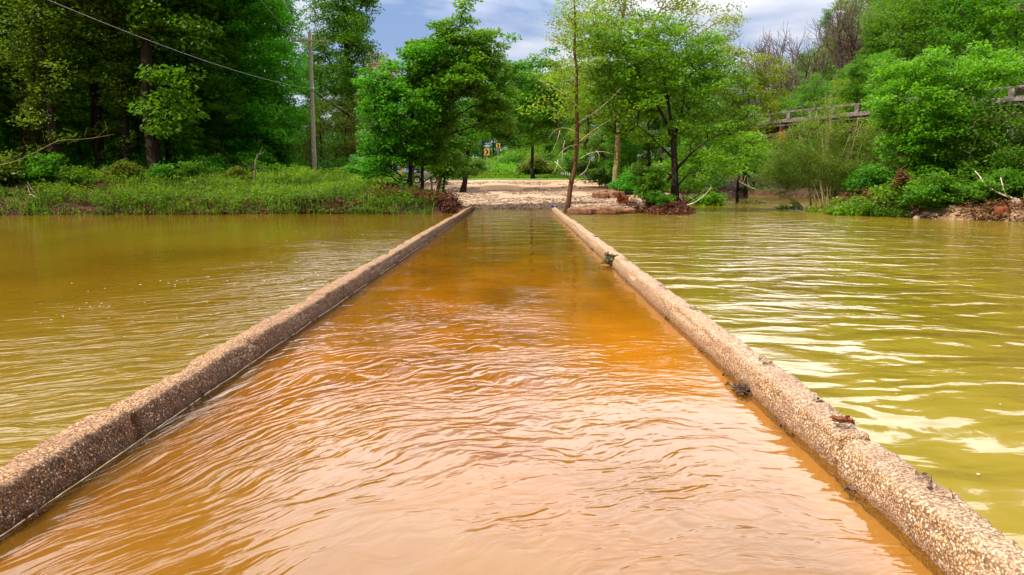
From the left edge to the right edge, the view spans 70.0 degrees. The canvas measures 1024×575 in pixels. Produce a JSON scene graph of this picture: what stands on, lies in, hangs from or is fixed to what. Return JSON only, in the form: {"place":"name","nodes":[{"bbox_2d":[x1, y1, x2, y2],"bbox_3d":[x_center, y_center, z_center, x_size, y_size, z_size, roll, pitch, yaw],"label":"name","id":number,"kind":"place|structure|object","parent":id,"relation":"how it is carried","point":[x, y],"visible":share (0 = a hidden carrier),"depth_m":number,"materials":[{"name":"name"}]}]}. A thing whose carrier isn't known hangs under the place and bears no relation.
{"place":"outdoors","nodes":[
{"label":"outdoors","id":0,"kind":"place"},
{"bbox_2d":[0,212,457,466],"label":"river","id":1,"kind":"structure","parent":0,"point":[84,354],"depth_m":10.85,"materials":[{"name":"liquid"}]},
{"bbox_2d":[69,208,647,493],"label":"shallow water","id":2,"kind":"structure","parent":0,"point":[523,227],"depth_m":16.16,"materials":[{"name":"brown liquid"}]},
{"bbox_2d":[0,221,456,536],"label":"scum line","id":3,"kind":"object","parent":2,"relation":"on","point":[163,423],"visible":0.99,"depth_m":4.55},
{"bbox_2d":[576,235,867,507],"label":"twig litter","id":4,"kind":"object","parent":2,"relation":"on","point":[849,488],"visible":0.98,"depth_m":4.67,"materials":[{"name":"brown plant"}]},
{"bbox_2d":[0,214,932,574],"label":"road","id":5,"kind":"structure","parent":0,"point":[642,440],"depth_m":4.24,"materials":[{"name":"brown liquid"}]},
{"bbox_2d":[0,207,471,545],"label":"concrete curb","id":6,"kind":"structure","parent":5,"relation":"on","point":[40,474],"depth_m":4.72,"materials":[{"name":"beige concrete"}]},
{"bbox_2d":[552,207,1023,574],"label":"concrete curb","id":7,"kind":"structure","parent":5,"relation":"on","point":[940,535],"depth_m":3.92,"materials":[{"name":"beige concrete"}]},
{"bbox_2d":[594,235,952,498],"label":"twig litter","id":8,"kind":"object","parent":7,"relation":"on","point":[918,474],"visible":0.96,"depth_m":3.47,"materials":[{"name":"brown plant"}]},
{"bbox_2d":[0,0,1023,221],"bbox_3d":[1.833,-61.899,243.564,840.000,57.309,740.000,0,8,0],"label":"ground","id":9,"kind":"structure","parent":0,"point":[577,192],"depth_m":48.73,"materials":[{"name":"soil"}]},
{"bbox_2d":[0,149,26,185],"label":"shrub","id":10,"kind":"object","parent":9,"relation":"on","point":[7,171],"visible":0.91,"depth_m":37.35,"materials":[{"name":"green plant"}]},
{"bbox_2d":[0,64,34,163],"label":"forest tree","id":11,"kind":"object","parent":9,"relation":"on","point":[8,142],"visible":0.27,"depth_m":45.91,"materials":[{"name":"green plant"}]},
{"bbox_2d":[7,46,63,166],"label":"forest tree","id":12,"kind":"object","parent":9,"relation":"on","point":[37,140],"visible":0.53,"depth_m":41.85,"materials":[{"name":"green plant"}]},
{"bbox_2d":[0,0,74,166],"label":"forest tree","id":13,"kind":"object","parent":9,"relation":"on","point":[22,133],"visible":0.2,"depth_m":44.53,"materials":[{"name":"green plant"}]},
{"bbox_2d":[10,150,69,183],"bbox_3d":[-25.100,-6.209,38.528,3.202,1.974,2.886,0,8,3],"label":"shrub","id":14,"kind":"object","parent":9,"relation":"on","point":[38,169],"visible":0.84,"depth_m":38.00,"materials":[{"name":"green plant"}]},
{"bbox_2d":[0,0,117,177],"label":"forest tree","id":15,"kind":"object","parent":9,"relation":"on","point":[39,34],"visible":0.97,"depth_m":40.95,"materials":[{"name":"green plant"}]},
{"bbox_2d":[44,56,93,169],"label":"forest tree","id":16,"kind":"object","parent":9,"relation":"on","point":[87,106],"visible":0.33,"depth_m":48.17,"materials":[{"name":"green plant"}]},
{"bbox_2d":[52,164,96,187],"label":"shrub","id":17,"kind":"object","parent":9,"relation":"on","point":[72,175],"visible":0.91,"depth_m":37.61,"materials":[{"name":"green plant"}]},
{"bbox_2d":[25,0,140,174],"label":"forest tree","id":18,"kind":"object","parent":9,"relation":"on","point":[96,113],"visible":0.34,"depth_m":43.66,"materials":[{"name":"green plant"}]},
{"bbox_2d":[87,78,136,164],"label":"forest tree","id":19,"kind":"object","parent":9,"relation":"on","point":[114,148],"visible":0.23,"depth_m":48.91,"materials":[{"name":"green plant"}]},
{"bbox_2d":[58,0,176,162],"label":"forest tree","id":20,"kind":"object","parent":9,"relation":"on","point":[120,90],"visible":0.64,"depth_m":42.82,"materials":[{"name":"green plant"}]},
{"bbox_2d":[97,158,148,181],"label":"shrub","id":21,"kind":"object","parent":9,"relation":"on","point":[127,167],"visible":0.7,"depth_m":39.51,"materials":[{"name":"green plant"}]},
{"bbox_2d":[114,24,161,168],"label":"forest tree","id":22,"kind":"object","parent":9,"relation":"on","point":[134,127],"visible":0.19,"depth_m":46.15,"materials":[{"name":"green plant"}]},
{"bbox_2d":[90,0,227,171],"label":"forest tree","id":23,"kind":"object","parent":9,"relation":"on","point":[146,75],"visible":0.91,"depth_m":41.90,"materials":[{"name":"green plant"}]},
{"bbox_2d":[142,163,182,181],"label":"shrub","id":24,"kind":"object","parent":9,"relation":"on","point":[161,170],"visible":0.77,"depth_m":39.15,"materials":[{"name":"green plant"}]},
{"bbox_2d":[120,0,227,168],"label":"forest tree","id":25,"kind":"object","parent":9,"relation":"on","point":[167,154],"visible":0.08,"depth_m":47.18,"materials":[{"name":"green plant"}]},
{"bbox_2d":[1,128,364,161],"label":"undergrowth","id":26,"kind":"object","parent":9,"relation":"on","point":[323,141],"visible":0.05,"depth_m":76.39,"materials":[{"name":"green plant"}]},
{"bbox_2d":[159,63,210,171],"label":"forest tree","id":27,"kind":"object","parent":9,"relation":"on","point":[181,145],"visible":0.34,"depth_m":43.84,"materials":[{"name":"green plant"}]},
{"bbox_2d":[174,160,208,176],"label":"shrub","id":28,"kind":"object","parent":9,"relation":"on","point":[194,168],"visible":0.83,"depth_m":40.01,"materials":[{"name":"green plant"}]},
{"bbox_2d":[125,0,266,168],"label":"forest tree","id":29,"kind":"object","parent":9,"relation":"on","point":[181,58],"visible":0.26,"depth_m":45.06,"materials":[{"name":"green plant"}]},
{"bbox_2d":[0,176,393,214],"bbox_3d":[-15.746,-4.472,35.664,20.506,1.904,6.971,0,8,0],"label":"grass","id":30,"kind":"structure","parent":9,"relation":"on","point":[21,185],"depth_m":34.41,"materials":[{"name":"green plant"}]},
{"bbox_2d":[2,151,407,177],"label":"undergrowth","id":31,"kind":"object","parent":9,"relation":"on","point":[143,163],"visible":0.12,"depth_m":45.20,"materials":[{"name":"green plant"}]},
{"bbox_2d":[188,153,232,174],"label":"shrub","id":32,"kind":"object","parent":9,"relation":"on","point":[219,167],"visible":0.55,"depth_m":42.51,"materials":[{"name":"green plant"}]},
{"bbox_2d":[184,22,245,166],"bbox_3d":[-18.077,-11.394,44.828,3.400,9.654,3.238,2,9,11],"label":"forest tree","id":33,"kind":"object","parent":9,"relation":"on","point":[230,117],"visible":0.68,"depth_m":44.62,"materials":[{"name":"green plant"}]},
{"bbox_2d":[0,164,441,214],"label":"bank grass","id":34,"kind":"structure","parent":9,"relation":"on","point":[303,181],"depth_m":35.20,"materials":[{"name":"green plant"}]},
{"bbox_2d":[220,165,253,180],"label":"shrub","id":35,"kind":"object","parent":9,"relation":"on","point":[237,171],"visible":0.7,"depth_m":39.67,"materials":[{"name":"green plant"}]},
{"bbox_2d":[170,0,319,167],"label":"tall tree","id":36,"kind":"object","parent":9,"relation":"on","point":[239,140],"visible":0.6,"depth_m":46.83,"materials":[{"name":"green plant"}]},
{"bbox_2d":[239,158,286,173],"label":"shrub","id":37,"kind":"object","parent":9,"relation":"on","point":[250,162],"visible":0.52,"depth_m":42.91,"materials":[{"name":"green plant"}]},
{"bbox_2d":[255,67,299,171],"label":"forest tree","id":38,"kind":"object","parent":9,"relation":"on","point":[271,136],"visible":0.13,"depth_m":50.09,"materials":[{"name":"green plant"}]},
{"bbox_2d":[291,29,327,175],"bbox_3d":[-12.756,-11.510,46.856,2.302,9.670,0.435,0,8,0],"label":"utility pole","id":39,"kind":"object","parent":9,"relation":"on","point":[313,134],"visible":0.94,"depth_m":46.70,"materials":[{"name":"grey wood"}]},
{"bbox_2d":[296,32,334,147],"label":"forest tree","id":40,"kind":"object","parent":9,"relation":"on","point":[305,96],"visible":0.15,"depth_m":94.61,"materials":[{"name":"green plant"}]},
{"bbox_2d":[290,95,375,170],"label":"scrub tree","id":41,"kind":"object","parent":9,"relation":"on","point":[349,149],"visible":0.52,"depth_m":54.40,"materials":[{"name":"green plant"}]},
{"bbox_2d":[296,0,388,159],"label":"cottonwood tree","id":42,"kind":"object","parent":9,"relation":"on","point":[351,40],"visible":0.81,"depth_m":62.71,"materials":[{"name":"green plant"}]},
{"bbox_2d":[300,183,476,212],"bbox_3d":[-6.347,-4.539,37.069,9.100,1.612,5.505,0,8,0],"label":"leaf debris","id":43,"kind":"object","parent":9,"relation":"on","point":[447,201],"visible":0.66,"depth_m":35.51,"materials":[{"name":"brown plant"}]},
{"bbox_2d":[351,37,467,187],"bbox_3d":[-5.254,-8.594,37.791,6.082,8.031,5.164,0,8,0],"label":"maple tree","id":44,"kind":"object","parent":9,"relation":"on","point":[387,96],"visible":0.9,"depth_m":36.83,"materials":[{"name":"green plant"}]},
{"bbox_2d":[429,165,458,192],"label":"leaning sapling","id":45,"kind":"object","parent":9,"relation":"on","point":[437,172],"visible":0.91,"depth_m":37.37,"materials":[{"name":"green plant"}]},
{"bbox_2d":[394,0,522,188],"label":"maple tree","id":46,"kind":"object","parent":9,"relation":"on","point":[479,66],"visible":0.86,"depth_m":37.42,"materials":[{"name":"green plant"}]},
{"bbox_2d":[416,32,571,191],"bbox_3d":[-1.265,-11.975,50.861,11.115,10.982,5.440,0,8,0],"label":"maple tree","id":47,"kind":"object","parent":9,"relation":"on","point":[528,91],"visible":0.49,"depth_m":50.46,"materials":[{"name":"green plant"}]},
{"bbox_2d":[389,144,637,178],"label":"meadow grass","id":48,"kind":"structure","parent":9,"relation":"on","point":[489,174],"depth_m":70.52,"materials":[{"name":"green plant"}]},
{"bbox_2d":[415,181,649,208],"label":"gravel","id":49,"kind":"structure","parent":9,"relation":"on","point":[586,203],"depth_m":46.48,"materials":[{"name":"beige gravel"}]},
{"bbox_2d":[515,153,558,174],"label":"shrub","id":50,"kind":"object","parent":9,"relation":"on","point":[541,166],"visible":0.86,"depth_m":75.82,"materials":[{"name":"green plant"}]},
{"bbox_2d":[497,57,578,178],"bbox_3d":[2.031,-14.900,64.755,8.053,10.731,5.442,-3,9,-17],"label":"leafy tree","id":51,"kind":"object","parent":9,"relation":"on","point":[522,137],"visible":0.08,"depth_m":64.42,"materials":[{"name":"green plant"}]},
{"bbox_2d":[552,105,583,157],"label":"hillside tree","id":52,"kind":"object","parent":9,"relation":"on","point":[563,134],"visible":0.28,"depth_m":93.28,"materials":[{"name":"green plant"}]},
{"bbox_2d":[515,0,641,212],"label":"slender tree","id":53,"kind":"object","parent":9,"relation":"on","point":[576,107],"visible":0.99,"depth_m":34.62,"materials":[{"name":"green plant"}]},
{"bbox_2d":[558,154,606,175],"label":"shrub","id":54,"kind":"object","parent":9,"relation":"on","point":[568,161],"visible":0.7,"depth_m":69.80,"materials":[{"name":"green plant"}]},
{"bbox_2d":[567,70,604,160],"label":"hillside tree","id":55,"kind":"object","parent":9,"relation":"on","point":[588,128],"visible":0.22,"depth_m":81.97,"materials":[{"name":"green plant"}]},
{"bbox_2d":[583,167,620,186],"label":"shrub","id":56,"kind":"object","parent":9,"relation":"on","point":[594,176],"visible":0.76,"depth_m":55.47,"materials":[{"name":"green plant"}]},
{"bbox_2d":[585,58,620,170],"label":"forest tree","id":57,"kind":"object","parent":9,"relation":"on","point":[596,140],"visible":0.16,"depth_m":70.31,"materials":[{"name":"green plant"}]},
{"bbox_2d":[493,138,727,194],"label":"undergrowth","id":58,"kind":"object","parent":9,"relation":"on","point":[510,169],"visible":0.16,"depth_m":77.01,"materials":[{"name":"green plant"}]},
{"bbox_2d":[591,55,645,182],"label":"forest tree","id":59,"kind":"object","parent":9,"relation":"on","point":[625,148],"visible":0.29,"depth_m":54.77,"materials":[{"name":"green plant"}]},
{"bbox_2d":[608,172,639,193],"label":"shrub","id":60,"kind":"object","parent":9,"relation":"on","point":[623,183],"visible":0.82,"depth_m":49.38,"materials":[{"name":"green plant"}]},
{"bbox_2d":[543,0,749,188],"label":"tall tree","id":61,"kind":"object","parent":9,"relation":"on","point":[623,7],"visible":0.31,"depth_m":49.62,"materials":[{"name":"green plant"}]},
{"bbox_2d":[628,165,671,205],"bbox_3d":[6.871,-4.984,36.340,2.227,2.216,1.928,5,10,29],"label":"waterside bush","id":62,"kind":"object","parent":9,"relation":"on","point":[651,179],"visible":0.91,"depth_m":35.99,"materials":[{"name":"green plant"}]},
{"bbox_2d":[628,26,676,171],"bbox_3d":[11.232,-14.445,58.530,4.241,12.643,4.452,8,12,43],"label":"forest tree","id":63,"kind":"object","parent":9,"relation":"on","point":[654,126],"visible":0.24,"depth_m":58.48,"materials":[{"name":"green plant"}]},
{"bbox_2d":[643,36,680,166],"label":"forest tree","id":64,"kind":"object","parent":9,"relation":"on","point":[656,155],"visible":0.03,"depth_m":80.47,"materials":[{"name":"green plant"}]},
{"bbox_2d":[647,191,678,205],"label":"shrub","id":65,"kind":"object","parent":9,"relation":"on","point":[659,198],"visible":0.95,"depth_m":34.95,"materials":[{"name":"green plant"}]},
{"bbox_2d":[566,8,766,202],"bbox_3d":[7.710,-8.767,36.314,10.309,9.777,4.635,0,8,0],"label":"spreading tree","id":66,"kind":"object","parent":9,"relation":"on","point":[646,90],"visible":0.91,"depth_m":35.73,"materials":[{"name":"green plant"}]},
{"bbox_2d":[658,69,694,170],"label":"forest tree","id":67,"kind":"object","parent":9,"relation":"on","point":[668,143],"visible":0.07,"depth_m":68.25,"materials":[{"name":"green plant"}]},
{"bbox_2d":[606,184,748,214],"bbox_3d":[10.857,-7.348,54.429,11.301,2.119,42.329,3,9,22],"label":"leaf debris","id":68,"kind":"object","parent":9,"relation":"on","point":[683,206],"visible":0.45,"depth_m":35.67,"materials":[{"name":"plant"}]},
{"bbox_2d":[675,48,720,181],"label":"forest tree","id":69,"kind":"object","parent":9,"relation":"on","point":[698,152],"visible":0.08,"depth_m":58.19,"materials":[{"name":"green plant"}]},
{"bbox_2d":[684,187,729,205],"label":"shrub","id":70,"kind":"object","parent":9,"relation":"on","point":[712,198],"visible":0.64,"depth_m":45.88,"materials":[{"name":"green plant"}]},
{"bbox_2d":[653,109,780,202],"bbox_3d":[13.762,-8.140,48.998,8.554,7.837,4.899,0,8,0],"label":"leafy tree","id":71,"kind":"object","parent":9,"relation":"on","point":[730,147],"visible":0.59,"depth_m":48.72,"materials":[{"name":"green plant"}]},
{"bbox_2d":[700,35,793,196],"bbox_3d":[18.450,-13.587,58.657,7.610,12.842,6.568,-3,9,-21],"label":"leafy tree","id":72,"kind":"object","parent":9,"relation":"on","point":[764,99],"visible":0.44,"depth_m":57.48,"materials":[{"name":"green plant"}]},
{"bbox_2d":[720,32,827,142],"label":"leafless tree","id":73,"kind":"object","parent":9,"relation":"on","point":[788,72],"visible":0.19,"depth_m":100.56,"materials":[{"name":"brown plant"}]},
{"bbox_2d":[724,19,859,145],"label":"leafless tree","id":74,"kind":"object","parent":9,"relation":"on","point":[817,64],"visible":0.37,"depth_m":106.58,"materials":[{"name":"brown plant"}]},
{"bbox_2d":[561,85,1023,169],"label":"road bridge","id":75,"kind":"structure","parent":9,"relation":"on","point":[1012,97],"depth_m":61.85,"materials":[{"name":"concrete"}]},
{"bbox_2d":[780,72,838,169],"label":"hillside tree","id":76,"kind":"object","parent":9,"relation":"on","point":[811,96],"visible":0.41,"depth_m":80.74,"materials":[{"name":"green plant"}]},
{"bbox_2d":[751,95,904,209],"bbox_3d":[17.472,-7.344,40.279,8.449,6.736,5.848,0,8,0],"label":"willow thicket","id":77,"kind":"object","parent":9,"relation":"on","point":[839,166],"visible":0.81,"depth_m":39.80,"materials":[{"name":"green plant"}]},
{"bbox_2d":[644,0,1022,188],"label":"undergrowth","id":78,"kind":"object","parent":9,"relation":"on","point":[865,3],"visible":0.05,"depth_m":93.56,"materials":[{"name":"green plant"}]},
{"bbox_2d":[651,84,1023,203],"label":"undergrowth","id":79,"kind":"object","parent":9,"relation":"on","point":[963,176],"visible":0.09,"depth_m":34.84,"materials":[{"name":"green plant"}]},
{"bbox_2d":[804,0,873,110],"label":"leafless tree","id":80,"kind":"object","parent":9,"relation":"on","point":[845,37],"visible":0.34,"depth_m":99.55,"materials":[{"name":"brown plant"}]},
{"bbox_2d":[821,77,860,160],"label":"hillside tree","id":81,"kind":"object","parent":9,"relation":"on","point":[839,89],"visible":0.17,"depth_m":77.68,"materials":[{"name":"green plant"}]},
{"bbox_2d":[821,59,870,144],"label":"hillside tree","id":82,"kind":"object","parent":9,"relation":"on","point":[840,77],"visible":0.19,"depth_m":90.16,"materials":[{"name":"green plant"}]},
{"bbox_2d":[831,58,876,168],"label":"forest tree","id":83,"kind":"object","parent":9,"relation":"on","point":[859,73],"visible":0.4,"depth_m":75.15,"materials":[{"name":"green plant"}]},
{"bbox_2d":[824,194,885,215],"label":"shrub","id":84,"kind":"object","parent":9,"relation":"on","point":[847,209],"visible":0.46,"depth_m":33.28,"materials":[{"name":"green plant"}]},
{"bbox_2d":[804,0,924,77],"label":"leafless tree","id":85,"kind":"object","parent":9,"relation":"on","point":[858,47],"visible":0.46,"depth_m":96.87,"materials":[{"name":"brown plant"}]},
{"bbox_2d":[842,162,895,195],"bbox_3d":[18.598,-5.344,37.150,3.202,1.974,2.886,0,8,1],"label":"shrub","id":86,"kind":"object","parent":9,"relation":"on","point":[868,177],"visible":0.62,"depth_m":36.61,"materials":[{"name":"green plant"}]},
{"bbox_2d":[849,23,889,96],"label":"hillside tree","id":87,"kind":"object","parent":9,"relation":"on","point":[865,31],"visible":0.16,"depth_m":92.01,"materials":[{"name":"green plant"}]},
{"bbox_2d":[848,48,913,102],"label":"hillside tree","id":88,"kind":"object","parent":9,"relation":"on","point":[883,55],"visible":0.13,"depth_m":77.59,"materials":[{"name":"green plant"}]},
{"bbox_2d":[847,3,916,101],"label":"hillside tree","id":89,"kind":"object","parent":9,"relation":"on","point":[877,42],"visible":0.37,"depth_m":88.47,"materials":[{"name":"green plant"}]},
{"bbox_2d":[856,198,919,217],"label":"shrub","id":90,"kind":"object","parent":9,"relation":"on","point":[888,210],"visible":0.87,"depth_m":32.00,"materials":[{"name":"green plant"}]},
{"bbox_2d":[867,172,931,206],"bbox_3d":[17.206,-4.307,32.285,2.809,1.686,3.014,-7,11,-38],"label":"shrub","id":91,"kind":"object","parent":9,"relation":"on","point":[887,192],"visible":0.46,"depth_m":32.14,"materials":[{"name":"green plant"}]},
{"bbox_2d":[890,153,910,211],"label":"debris sapling","id":92,"kind":"object","parent":9,"relation":"on","point":[902,176],"visible":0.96,"depth_m":31.57,"materials":[{"name":"brown plant"}]},
{"bbox_2d":[860,0,961,156],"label":"hillside tree","id":93,"kind":"object","parent":9,"relation":"on","point":[918,22],"visible":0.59,"depth_m":68.54,"materials":[{"name":"green plant"}]},
{"bbox_2d":[826,188,1023,221],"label":"leaf debris","id":94,"kind":"object","parent":9,"relation":"on","point":[998,202],"visible":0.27,"depth_m":29.54,"materials":[{"name":"plant"}]},
{"bbox_2d":[894,183,956,212],"bbox_3d":[17.650,-3.745,30.659,2.752,1.281,1.851,-3,9,-21],"label":"shrub","id":95,"kind":"object","parent":9,"relation":"on","point":[927,198],"visible":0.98,"depth_m":30.41,"materials":[{"name":"green plant"}]},
{"bbox_2d":[836,198,1023,221],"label":"shore stones","id":96,"kind":"object","parent":9,"relation":"on","point":[925,213],"visible":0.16,"depth_m":30.34,"materials":[{"name":"stone"}]},
{"bbox_2d":[858,40,1023,183],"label":"box elder tree","id":97,"kind":"object","parent":9,"relation":"on","point":[923,140],"visible":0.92,"depth_m":34.22,"materials":[{"name":"green plant"}]},
{"bbox_2d":[916,170,975,205],"bbox_3d":[18.424,-4.167,30.917,2.516,1.551,2.268,3,9,17],"label":"shrub","id":98,"kind":"object","parent":9,"relation":"on","point":[941,180],"visible":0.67,"depth_m":30.37,"materials":[{"name":"green plant"}]},
{"bbox_2d":[921,0,998,84],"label":"hillside tree","id":99,"kind":"object","parent":9,"relation":"on","point":[949,15],"visible":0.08,"depth_m":78.43,"materials":[{"name":"green plant"}]},
{"bbox_2d":[913,0,1022,99],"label":"hillside tree","id":100,"kind":"object","parent":9,"relation":"on","point":[962,7],"visible":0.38,"depth_m":64.34,"materials":[{"name":"green plant"}]},
{"bbox_2d":[949,177,1007,203],"bbox_3d":[19.377,-4.020,30.720,1.851,1.281,2.752,-2,9,-14],"label":"shrub","id":101,"kind":"object","parent":9,"relation":"on","point":[983,191],"visible":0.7,"depth_m":29.86,"materials":[{"name":"green plant"}]},
{"bbox_2d":[946,96,1023,182],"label":"box elder tree","id":102,"kind":"object","parent":9,"relation":"on","point":[995,136],"visible":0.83,"depth_m":32.70,"materials":[{"name":"green plant"}]},
{"bbox_2d":[959,0,1023,96],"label":"hillside tree","id":103,"kind":"object","parent":9,"relation":"on","point":[996,14],"visible":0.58,"depth_m":59.16,"materials":[{"name":"green plant"}]},
{"bbox_2d":[979,167,1023,198],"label":"shrub","id":104,"kind":"object","parent":9,"relation":"on","point":[1007,176],"visible":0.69,"depth_m":29.71,"materials":[{"name":"green plant"}]},
{"bbox_2d":[256,0,866,171],"label":"sky","id":105,"kind":"structure","parent":0,"point":[401,21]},
{"bbox_2d":[559,195,1023,549],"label":"river","id":106,"kind":"structure","parent":0,"point":[858,319],"depth_m":9.11,"materials":[{"name":"liquid"}]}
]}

